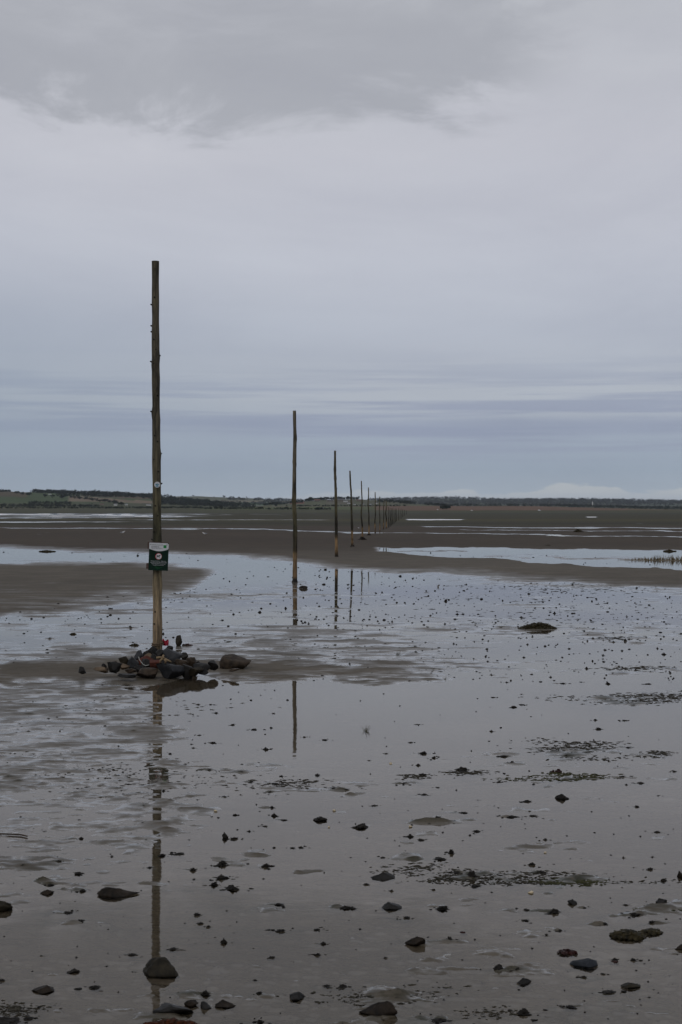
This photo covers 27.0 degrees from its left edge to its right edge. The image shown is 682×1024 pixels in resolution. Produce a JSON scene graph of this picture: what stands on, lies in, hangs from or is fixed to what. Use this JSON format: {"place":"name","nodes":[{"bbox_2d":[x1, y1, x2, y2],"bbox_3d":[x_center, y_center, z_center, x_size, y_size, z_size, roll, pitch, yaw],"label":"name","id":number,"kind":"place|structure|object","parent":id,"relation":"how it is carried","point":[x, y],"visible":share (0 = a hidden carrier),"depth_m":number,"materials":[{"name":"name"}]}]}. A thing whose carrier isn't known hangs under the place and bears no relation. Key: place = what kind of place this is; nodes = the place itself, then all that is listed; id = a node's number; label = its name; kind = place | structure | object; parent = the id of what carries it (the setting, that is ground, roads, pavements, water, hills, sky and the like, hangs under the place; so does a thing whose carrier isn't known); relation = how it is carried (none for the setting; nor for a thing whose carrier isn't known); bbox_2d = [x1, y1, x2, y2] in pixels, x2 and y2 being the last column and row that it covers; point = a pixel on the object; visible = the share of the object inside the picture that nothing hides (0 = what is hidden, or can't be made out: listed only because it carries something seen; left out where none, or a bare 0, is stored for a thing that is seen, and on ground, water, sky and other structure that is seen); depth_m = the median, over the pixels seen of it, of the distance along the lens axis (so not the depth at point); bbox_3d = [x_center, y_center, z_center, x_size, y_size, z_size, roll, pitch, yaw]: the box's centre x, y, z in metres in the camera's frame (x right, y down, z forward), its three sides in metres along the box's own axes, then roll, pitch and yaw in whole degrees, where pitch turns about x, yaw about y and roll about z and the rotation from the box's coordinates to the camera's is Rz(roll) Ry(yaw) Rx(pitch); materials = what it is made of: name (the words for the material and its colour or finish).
{"place":"outdoors","nodes":[
{"label":"outdoors","id":0,"kind":"place"},
{"bbox_2d":[0,1017,23,1023],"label":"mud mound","id":1,"kind":"object","parent":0,"point":[9,1020],"visible":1,"depth_m":4.45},
{"bbox_2d":[0,491,256,507],"bbox_3d":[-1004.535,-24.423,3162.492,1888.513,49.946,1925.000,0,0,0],"label":"hill","id":2,"kind":"structure","parent":0,"point":[7,498],"depth_m":2842.54,"materials":[{"name":"plant"}]},
{"bbox_2d":[0,489,135,507],"bbox_3d":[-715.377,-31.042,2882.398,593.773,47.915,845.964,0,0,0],"label":"hedgerow","id":3,"kind":"object","parent":2,"relation":"on","point":[31,503],"visible":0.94,"depth_m":2638.07,"materials":[{"name":"green plant"}]},
{"bbox_2d":[30,489,161,498],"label":"woodland","id":4,"kind":"object","parent":2,"relation":"on","point":[118,493],"visible":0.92,"depth_m":3210.71,"materials":[{"name":"green plant"}]},
{"bbox_2d":[150,494,256,506],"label":"woodland","id":5,"kind":"object","parent":2,"relation":"on","point":[173,500],"visible":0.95,"depth_m":2905.79,"materials":[{"name":"green plant"}]},
{"bbox_2d":[176,496,291,505],"bbox_3d":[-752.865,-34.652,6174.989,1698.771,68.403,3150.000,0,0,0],"label":"moor","id":6,"kind":"structure","parent":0,"point":[249,500],"depth_m":6022.85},
{"bbox_2d":[216,496,304,504],"bbox_3d":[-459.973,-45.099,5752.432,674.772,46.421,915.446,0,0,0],"label":"woodland","id":7,"kind":"object","parent":6,"relation":"on","point":[278,499],"visible":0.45,"depth_m":5943.51,"materials":[{"name":"green plant"}]},
{"bbox_2d":[0,513,681,1023],"bbox_3d":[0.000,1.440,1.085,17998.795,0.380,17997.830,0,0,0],"label":"sand flat","id":8,"kind":"structure","parent":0,"point":[306,701],"depth_m":7.99,"materials":[{"name":"sand"}]},
{"bbox_2d":[0,901,12,912],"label":"rock","id":9,"kind":"object","parent":8,"relation":"on","point":[5,906],"visible":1,"depth_m":5.71,"materials":[{"name":"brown stone"}]},
{"bbox_2d":[32,985,54,993],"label":"rock","id":10,"kind":"object","parent":8,"relation":"on","point":[44,989],"visible":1,"depth_m":4.74,"materials":[{"name":"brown stone"}]},
{"bbox_2d":[40,889,53,894],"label":"rock","id":11,"kind":"object","parent":8,"relation":"on","point":[46,892],"visible":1,"depth_m":5.95,"materials":[{"name":"brown stone"}]},
{"bbox_2d":[78,666,85,673],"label":"cairn stone","id":12,"kind":"object","parent":8,"relation":"on","point":[81,670],"visible":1,"depth_m":13.55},
{"bbox_2d":[93,666,108,672],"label":"cairn stone","id":13,"kind":"object","parent":8,"relation":"on","point":[102,669],"visible":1,"depth_m":13.53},
{"bbox_2d":[107,662,121,672],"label":"cairn stone","id":14,"kind":"object","parent":8,"relation":"on","point":[114,667],"visible":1,"depth_m":13.55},
{"bbox_2d":[97,887,139,898],"bbox_3d":[-0.931,1.591,5.940,0.160,0.045,0.096,0,0,20],"label":"rock","id":15,"kind":"object","parent":8,"relation":"on","point":[109,893],"visible":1,"depth_m":5.92,"materials":[{"name":"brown stone"}]},
{"bbox_2d":[120,663,129,669],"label":"cairn stone","id":16,"kind":"object","parent":8,"relation":"on","point":[124,666],"visible":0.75,"depth_m":13.85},
{"bbox_2d":[117,673,135,677],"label":"cairn stone","id":17,"kind":"object","parent":8,"relation":"on","point":[125,675],"visible":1,"depth_m":13.36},
{"bbox_2d":[127,656,138,668],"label":"cairn stone","id":18,"kind":"object","parent":8,"relation":"on","point":[132,662],"visible":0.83,"depth_m":14.12,"materials":[{"name":"stone"}]},
{"bbox_2d":[118,656,127,664],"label":"cairn stone","id":19,"kind":"object","parent":18,"relation":"on","point":[124,660],"visible":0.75,"depth_m":14.14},
{"bbox_2d":[134,650,142,659],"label":"cairn stone","id":20,"kind":"object","parent":8,"relation":"on","point":[138,654],"visible":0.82,"depth_m":14.46,"materials":[{"name":"stone"}]},
{"bbox_2d":[134,664,142,672],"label":"cairn stone","id":21,"kind":"object","parent":8,"relation":"on","point":[137,667],"visible":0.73,"depth_m":13.79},
{"bbox_2d":[141,659,149,667],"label":"cairn stone","id":22,"kind":"object","parent":8,"relation":"on","point":[145,662],"visible":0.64,"depth_m":14.02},
{"bbox_2d":[138,655,152,664],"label":"cairn stone","id":23,"kind":"object","parent":8,"relation":"on","point":[146,657],"visible":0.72,"depth_m":14.13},
{"bbox_2d":[136,667,157,677],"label":"cairn stone","id":24,"kind":"object","parent":8,"relation":"on","point":[147,672],"visible":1,"depth_m":13.51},
{"bbox_2d":[148,646,157,654],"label":"cairn stone","id":25,"kind":"object","parent":8,"relation":"on","point":[152,650],"visible":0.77,"depth_m":14.54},
{"bbox_2d":[149,660,159,668],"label":"cairn stone","id":26,"kind":"object","parent":8,"relation":"on","point":[153,663],"visible":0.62,"depth_m":13.95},
{"bbox_2d":[150,261,162,649],"bbox_3d":[-1.929,-0.458,14.912,0.119,4.345,0.111,0,0,-40],"label":"marker pole","id":27,"kind":"object","parent":8,"relation":"on","point":[157,537],"visible":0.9,"depth_m":14.88,"materials":[{"name":"wood"}]},
{"bbox_2d":[146,542,168,570],"bbox_3d":[-1.914,0.462,14.835,0.228,0.294,0.028,2,0,0],"label":"notice board","id":28,"kind":"object","parent":27,"relation":"attached to","point":[158,555],"visible":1,"depth_m":14.82,"materials":[{"name":"metal"}]},
{"bbox_2d":[156,655,170,663],"bbox_3d":[-1.720,1.429,13.816,0.147,0.089,0.048,0,0,-11],"label":"starfish","id":29,"kind":"object","parent":8,"relation":"on","point":[162,657],"visible":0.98,"depth_m":13.81,"materials":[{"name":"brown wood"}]},
{"bbox_2d":[156,663,183,678],"bbox_3d":[-1.635,1.525,13.625,0.268,0.180,0.262,0,0,34],"label":"cairn stone","id":30,"kind":"object","parent":8,"relation":"on","point":[168,671],"visible":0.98,"depth_m":13.53,"materials":[{"name":"stone"}]},
{"bbox_2d":[162,648,182,663],"bbox_3d":[-1.704,1.467,14.295,0.235,0.194,0.203,0,0,-14],"label":"cairn stone","id":31,"kind":"object","parent":8,"relation":"on","point":[170,654],"visible":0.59,"depth_m":14.23,"materials":[{"name":"stone"}]},
{"bbox_2d":[181,652,187,659],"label":"cairn stone","id":32,"kind":"object","parent":8,"relation":"on","point":[184,656],"visible":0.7,"depth_m":14.60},
{"bbox_2d":[186,657,195,666],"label":"cairn stone","id":33,"kind":"object","parent":8,"relation":"on","point":[191,661],"visible":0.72,"depth_m":14.14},
{"bbox_2d":[184,1000,198,1008],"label":"rock","id":34,"kind":"object","parent":8,"relation":"on","point":[190,1004],"visible":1,"depth_m":4.60,"materials":[{"name":"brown stone"}]},
{"bbox_2d":[193,663,209,670],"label":"cairn stone","id":35,"kind":"object","parent":8,"relation":"on","point":[206,666],"visible":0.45,"depth_m":13.78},
{"bbox_2d":[200,1001,211,1009],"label":"rock","id":36,"kind":"object","parent":8,"relation":"on","point":[204,1005],"visible":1,"depth_m":4.58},
{"bbox_2d":[208,660,217,669],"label":"cairn stone","id":37,"kind":"object","parent":8,"relation":"on","point":[213,664],"visible":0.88,"depth_m":13.90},
{"bbox_2d":[215,999,235,1007],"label":"rock","id":38,"kind":"object","parent":8,"relation":"on","point":[222,1003],"visible":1,"depth_m":4.59,"materials":[{"name":"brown stone"}]},
{"bbox_2d":[219,654,250,668],"bbox_3d":[-1.071,1.547,14.424,0.329,0.200,0.226,0,0,0],"label":"boulder","id":39,"kind":"object","parent":8,"relation":"on","point":[229,661],"visible":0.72,"depth_m":14.35,"materials":[{"name":"stone"}]},
{"bbox_2d":[292,411,297,581],"bbox_3d":[-1.043,-0.275,32.117,0.157,4.028,0.154,0,0,0],"label":"marker pole","id":40,"kind":"object","parent":8,"relation":"on","point":[294,512],"visible":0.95,"depth_m":32.08,"materials":[{"name":"wood"}]},
{"bbox_2d":[290,992,303,1001],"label":"rock","id":41,"kind":"object","parent":8,"relation":"on","point":[296,996],"visible":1,"depth_m":4.67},
{"bbox_2d":[334,451,337,556],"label":"marker pole","id":42,"kind":"object","parent":8,"relation":"on","point":[336,517],"visible":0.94,"depth_m":49.62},
{"bbox_2d":[349,471,353,544],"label":"marker pole","id":43,"kind":"object","parent":8,"relation":"on","point":[352,543],"visible":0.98,"depth_m":64.54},
{"bbox_2d":[361,481,362,536],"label":"marker pole","id":44,"kind":"object","parent":8,"relation":"on","point":[361,510],"visible":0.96,"depth_m":79.60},
{"bbox_2d":[368,487,369,533],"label":"marker pole","id":45,"kind":"object","parent":8,"relation":"on","point":[368,514],"visible":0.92,"depth_m":94.43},
{"bbox_2d":[374,492,375,532],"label":"marker pole","id":46,"kind":"object","parent":8,"relation":"on","point":[375,514],"visible":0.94,"depth_m":103.80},
{"bbox_2d":[359,1001,397,1015],"bbox_3d":[0.118,1.588,4.553,0.123,0.064,0.099,0,0,0],"label":"rock","id":47,"kind":"object","parent":8,"relation":"on","point":[386,1008],"visible":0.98,"depth_m":4.51,"materials":[{"name":"brown stone"}]},
{"bbox_2d":[371,873,394,880],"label":"rock","id":48,"kind":"object","parent":8,"relation":"on","point":[385,877],"visible":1,"depth_m":6.20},
{"bbox_2d":[381,902,401,910],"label":"rock","id":49,"kind":"object","parent":8,"relation":"on","point":[388,906],"visible":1,"depth_m":5.73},
{"bbox_2d":[405,936,424,945],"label":"rock","id":50,"kind":"object","parent":8,"relation":"on","point":[416,941],"visible":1,"depth_m":5.24,"materials":[{"name":"brown stone"}]},
{"bbox_2d":[467,870,477,877],"bbox_3d":[0.572,1.586,6.226,0.060,0.041,0.048,0,0,7],"label":"mud lump","id":51,"kind":"object","parent":8,"relation":"on","point":[471,874],"visible":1,"depth_m":6.22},
{"bbox_2d":[517,978,530,985],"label":"rock","id":52,"kind":"object","parent":8,"relation":"on","point":[523,981],"visible":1,"depth_m":4.82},
{"bbox_2d":[549,908,560,913],"bbox_3d":[0.854,1.591,5.674,0.059,0.021,0.041,0,0,-27],"label":"mud lump","id":53,"kind":"object","parent":8,"relation":"on","point":[554,911],"visible":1,"depth_m":5.67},
{"bbox_2d":[567,899,576,904],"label":"rock","id":54,"kind":"object","parent":8,"relation":"on","point":[572,902],"visible":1,"depth_m":5.80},
{"bbox_2d":[570,958,597,968],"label":"rock","id":55,"kind":"object","parent":8,"relation":"on","point":[587,963],"visible":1,"depth_m":5.00,"materials":[{"name":"stone"}]},
{"bbox_2d":[602,990,615,993],"bbox_3d":[0.893,1.595,4.731,0.055,0.007,0.033,0,0,-15],"label":"mud lump","id":56,"kind":"object","parent":8,"relation":"on","point":[608,991],"visible":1,"depth_m":4.73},
{"bbox_2d":[588,636,638,639],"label":"algae patch","id":57,"kind":"object","parent":8,"relation":"on","point":[613,637],"visible":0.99,"depth_m":17.97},
{"bbox_2d":[621,982,640,988],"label":"rock","id":58,"kind":"object","parent":8,"relation":"on","point":[628,985],"visible":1,"depth_m":4.78,"materials":[{"name":"grey stone"}]},
{"bbox_2d":[656,898,666,902],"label":"rock","id":59,"kind":"object","parent":8,"relation":"on","point":[659,900],"visible":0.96,"depth_m":5.81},
{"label":"cairn stone","id":60,"kind":"object","parent":8,"relation":"on","visible":0},
{"bbox_2d":[174,659,187,665],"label":"cairn stone","id":61,"kind":"object","parent":60,"relation":"on","point":[179,662],"visible":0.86,"depth_m":14.00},
{"bbox_2d":[0,514,681,678],"bbox_3d":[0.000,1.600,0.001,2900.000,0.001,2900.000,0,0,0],"label":"water","id":62,"kind":"structure","parent":0,"point":[236,571],"depth_m":23.23,"materials":[{"name":"liquid"}]},
{"bbox_2d":[0,833,27,836],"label":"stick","id":63,"kind":"object","parent":62,"relation":"on","point":[12,834],"visible":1,"depth_m":7.02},
{"bbox_2d":[0,1000,61,1016],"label":"algae patch","id":64,"kind":"object","parent":62,"relation":"on","point":[17,1010],"visible":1,"depth_m":4.57,"materials":[{"name":"plant"}]},
{"bbox_2d":[66,968,79,973],"bbox_3d":[-0.933,1.595,4.942,0.049,0.019,0.029,0,0,-29],"label":"mud mound","id":65,"kind":"object","parent":62,"relation":"on","point":[73,971],"visible":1,"depth_m":4.93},
{"bbox_2d":[18,693,279,729],"bbox_3d":[-1.893,1.595,11.480,2.815,0.009,2.092,0,0,0],"label":"algae patch","id":66,"kind":"object","parent":62,"relation":"on","point":[129,706],"visible":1,"depth_m":11.60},
{"bbox_2d":[6,751,293,796],"bbox_3d":[-1.474,1.596,8.661,2.375,0.008,1.375,0,0,38],"label":"algae patch","id":67,"kind":"object","parent":62,"relation":"on","point":[150,775],"visible":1,"depth_m":8.61,"materials":[{"name":"plant"}]},
{"bbox_2d":[143,957,178,978],"bbox_3d":[-0.626,1.585,4.933,0.148,0.080,0.089,0,0,14],"label":"rock","id":68,"kind":"object","parent":62,"relation":"on","point":[160,967],"visible":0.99,"depth_m":4.91,"materials":[{"name":"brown stone"}]},
{"bbox_2d":[143,1017,196,1023],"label":"rock","id":69,"kind":"object","parent":62,"relation":"on","point":[174,1020],"visible":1,"depth_m":4.39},
{"bbox_2d":[153,1003,192,1012],"bbox_3d":[-0.540,1.592,4.540,0.123,0.040,0.070,0,0,25],"label":"rock","id":70,"kind":"object","parent":62,"relation":"on","point":[167,1008],"visible":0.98,"depth_m":4.53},
{"bbox_2d":[175,635,192,645],"bbox_3d":[-1.869,1.544,16.963,0.211,0.154,0.081,0,0,0],"label":"stump post","id":71,"kind":"object","parent":62,"relation":"on","point":[178,640],"visible":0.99,"depth_m":16.94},
{"bbox_2d":[182,664,192,679],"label":"cairn stone","id":72,"kind":"object","parent":62,"relation":"on","point":[186,675],"visible":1,"depth_m":13.60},
{"bbox_2d":[188,667,203,676],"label":"cairn stone","id":73,"kind":"object","parent":62,"relation":"on","point":[195,671],"visible":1,"depth_m":13.55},
{"bbox_2d":[222,832,228,840],"bbox_3d":[-0.567,1.590,6.971,0.033,0.045,0.024,0,0,0],"label":"mud mound","id":74,"kind":"object","parent":62,"relation":"on","point":[224,836],"visible":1,"depth_m":6.96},
{"bbox_2d":[226,885,239,890],"bbox_3d":[-0.460,1.589,6.019,0.066,0.025,0.036,0,0,0],"label":"mud lump","id":75,"kind":"object","parent":62,"relation":"on","point":[232,887],"visible":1,"depth_m":6.01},
{"bbox_2d":[222,778,362,795],"bbox_3d":[-0.334,1.597,8.283,0.832,0.008,0.499,0,0,-22],"label":"algae patch","id":76,"kind":"object","parent":62,"relation":"on","point":[294,782],"visible":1,"depth_m":8.36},
{"bbox_2d":[313,816,326,821],"bbox_3d":[-0.107,1.593,7.375,0.078,0.032,0.054,0,0,-18],"label":"mud mound","id":77,"kind":"object","parent":62,"relation":"on","point":[320,819],"visible":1,"depth_m":7.36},
{"bbox_2d":[0,552,681,1023],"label":"mud specks","id":78,"kind":"object","parent":62,"relation":"on","point":[396,784],"visible":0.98,"depth_m":7.53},
{"bbox_2d":[352,823,367,829],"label":"rock","id":79,"kind":"object","parent":62,"relation":"on","point":[361,826],"visible":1,"depth_m":7.19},
{"bbox_2d":[277,982,469,1005],"bbox_3d":[0.128,1.598,4.686,0.667,0.007,0.202,0,0,-13],"label":"algae patch","id":80,"kind":"object","parent":62,"relation":"on","point":[370,996],"visible":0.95,"depth_m":4.69,"materials":[{"name":"plant"}]},
{"bbox_2d":[396,774,437,779],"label":"algae patch","id":81,"kind":"object","parent":62,"relation":"on","point":[405,776],"visible":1,"depth_m":8.58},
{"bbox_2d":[370,862,476,875],"bbox_3d":[0.358,1.597,6.369,0.480,0.007,0.229,0,0,-16],"label":"algae patch","id":82,"kind":"object","parent":62,"relation":"on","point":[418,866],"visible":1,"depth_m":6.36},
{"bbox_2d":[432,1018,446,1021],"bbox_3d":[0.307,1.595,4.471,0.052,0.008,0.036,0,0,-21],"label":"mud lump","id":83,"kind":"object","parent":62,"relation":"on","point":[438,1019],"visible":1,"depth_m":4.47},
{"bbox_2d":[436,906,449,909],"bbox_3d":[0.408,1.593,5.723,0.059,0.016,0.037,0,0,-12],"label":"mud lump","id":84,"kind":"object","parent":62,"relation":"on","point":[442,908],"visible":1,"depth_m":5.71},
{"bbox_2d":[416,873,490,881],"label":"algae patch","id":85,"kind":"object","parent":62,"relation":"on","point":[439,878],"visible":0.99,"depth_m":6.19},
{"bbox_2d":[439,770,499,775],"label":"algae patch","id":86,"kind":"object","parent":62,"relation":"on","point":[474,772],"visible":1,"depth_m":8.71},
{"bbox_2d":[493,964,503,969],"bbox_3d":[0.552,1.593,4.971,0.042,0.029,0.030,0,0,0],"label":"mud mound","id":87,"kind":"object","parent":62,"relation":"on","point":[498,967],"visible":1,"depth_m":4.97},
{"bbox_2d":[452,1005,546,1019],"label":"algae patch","id":88,"kind":"object","parent":62,"relation":"on","point":[497,1014],"visible":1,"depth_m":4.54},
{"bbox_2d":[350,582,681,643],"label":"algae patch","id":89,"kind":"object","parent":62,"relation":"on","point":[556,615],"visible":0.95,"depth_m":22.93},
{"bbox_2d":[517,1008,529,1015],"bbox_3d":[0.578,1.591,4.532,0.046,0.022,0.041,0,0,-41],"label":"mud lump","id":90,"kind":"object","parent":62,"relation":"on","point":[523,1011],"visible":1,"depth_m":4.53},
{"bbox_2d":[518,622,556,628],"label":"rock","id":91,"kind":"object","parent":62,"relation":"on","point":[538,625],"visible":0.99,"depth_m":19.37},
{"bbox_2d":[397,870,680,887],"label":"algae patch","id":92,"kind":"object","parent":62,"relation":"on","point":[512,878],"visible":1,"depth_m":6.18,"materials":[{"name":"plant"}]},
{"bbox_2d":[413,584,670,591],"bbox_3d":[5.016,1.587,29.838,7.154,0.013,3.754,0,0,-17],"label":"algae patch","id":93,"kind":"object","parent":62,"relation":"on","point":[557,591],"visible":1,"depth_m":29.51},
{"bbox_2d":[483,770,612,781],"bbox_3d":[1.279,1.596,8.602,0.894,0.008,0.360,0,0,0],"label":"algae patch","id":94,"kind":"object","parent":62,"relation":"on","point":[584,776],"visible":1,"depth_m":8.55,"materials":[{"name":"plant"}]},
{"bbox_2d":[511,877,609,886],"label":"algae patch","id":95,"kind":"object","parent":62,"relation":"on","point":[577,881],"visible":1,"depth_m":6.13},
{"bbox_2d":[554,794,568,800],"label":"rock","id":96,"kind":"object","parent":62,"relation":"on","point":[561,797],"visible":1,"depth_m":7.91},
{"bbox_2d":[557,948,577,955],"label":"rock","id":97,"kind":"object","parent":62,"relation":"on","point":[564,952],"visible":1,"depth_m":5.14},
{"bbox_2d":[499,737,649,761],"bbox_3d":[1.532,1.596,9.574,0.952,0.009,0.965,0,0,0],"label":"algae patch","id":98,"kind":"object","parent":62,"relation":"on","point":[567,746],"visible":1,"depth_m":9.63,"materials":[{"name":"plant"}]},
{"bbox_2d":[518,690,681,705],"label":"algae patch","id":99,"kind":"object","parent":62,"relation":"on","point":[654,695],"visible":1,"depth_m":12.22,"materials":[{"name":"plant"}]},
{"bbox_2d":[609,929,646,940],"bbox_3d":[1.081,1.591,5.354,0.143,0.042,0.100,0,0,0],"label":"rock","id":100,"kind":"object","parent":62,"relation":"on","point":[626,935],"visible":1,"depth_m":5.33,"materials":[{"name":"stone"}]},
{"bbox_2d":[588,665,675,671],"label":"algae patch","id":101,"kind":"object","parent":62,"relation":"on","point":[631,668],"visible":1,"depth_m":14.48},
{"bbox_2d":[624,750,671,757],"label":"algae patch","id":102,"kind":"object","parent":62,"relation":"on","point":[657,753],"visible":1,"depth_m":9.39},
{"bbox_2d":[638,928,662,935],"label":"rock","id":103,"kind":"object","parent":62,"relation":"on","point":[652,931],"visible":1,"depth_m":5.39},
{"bbox_2d":[633,555,673,560],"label":"reed patch","id":104,"kind":"object","parent":62,"relation":"on","point":[658,559],"visible":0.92,"depth_m":46.49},
{"bbox_2d":[662,555,681,560],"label":"reed patch","id":105,"kind":"object","parent":62,"relation":"on","point":[672,559],"visible":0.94,"depth_m":46.24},
{"bbox_2d":[0,506,681,512],"bbox_3d":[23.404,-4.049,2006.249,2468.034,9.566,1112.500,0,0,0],"label":"shore land","id":106,"kind":"structure","parent":0,"point":[466,509],"depth_m":1726.60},
{"bbox_2d":[0,504,405,509],"bbox_3d":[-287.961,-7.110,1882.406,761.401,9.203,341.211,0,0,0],"label":"hedgerow","id":107,"kind":"object","parent":106,"relation":"on","point":[201,507],"visible":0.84,"depth_m":1977.71,"materials":[{"name":"green plant"}]},
{"bbox_2d":[258,499,434,506],"bbox_3d":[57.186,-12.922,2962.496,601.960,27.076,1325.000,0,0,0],"label":"village hill","id":108,"kind":"structure","parent":0,"point":[327,503],"depth_m":2793.52,"materials":[{"name":"plant"}]},
{"bbox_2d":[263,496,452,505],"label":"woodland","id":109,"kind":"object","parent":108,"relation":"on","point":[358,497],"visible":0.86,"depth_m":2897.53,"materials":[{"name":"green plant"}]},
{"bbox_2d":[397,498,681,507],"bbox_3d":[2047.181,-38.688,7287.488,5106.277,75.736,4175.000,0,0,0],"label":"ridge","id":110,"kind":"structure","parent":0,"point":[642,504],"depth_m":6774.28,"materials":[{"name":"plant"}]},
{"bbox_2d":[367,495,681,505],"bbox_3d":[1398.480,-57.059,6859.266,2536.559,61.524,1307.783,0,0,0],"label":"woodland","id":111,"kind":"object","parent":110,"relation":"on","point":[580,501],"visible":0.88,"depth_m":6947.19,"materials":[{"name":"green plant"}]},
{"bbox_2d":[472,505,681,509],"bbox_3d":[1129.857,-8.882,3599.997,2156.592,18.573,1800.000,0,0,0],"label":"wooded plain","id":112,"kind":"structure","parent":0,"point":[592,507],"depth_m":3426.57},
{"bbox_2d":[421,503,681,509],"bbox_3d":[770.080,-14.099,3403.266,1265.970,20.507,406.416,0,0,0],"label":"woodland","id":113,"kind":"object","parent":112,"relation":"on","point":[609,506],"visible":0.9,"depth_m":3491.40,"materials":[{"name":"green plant"}]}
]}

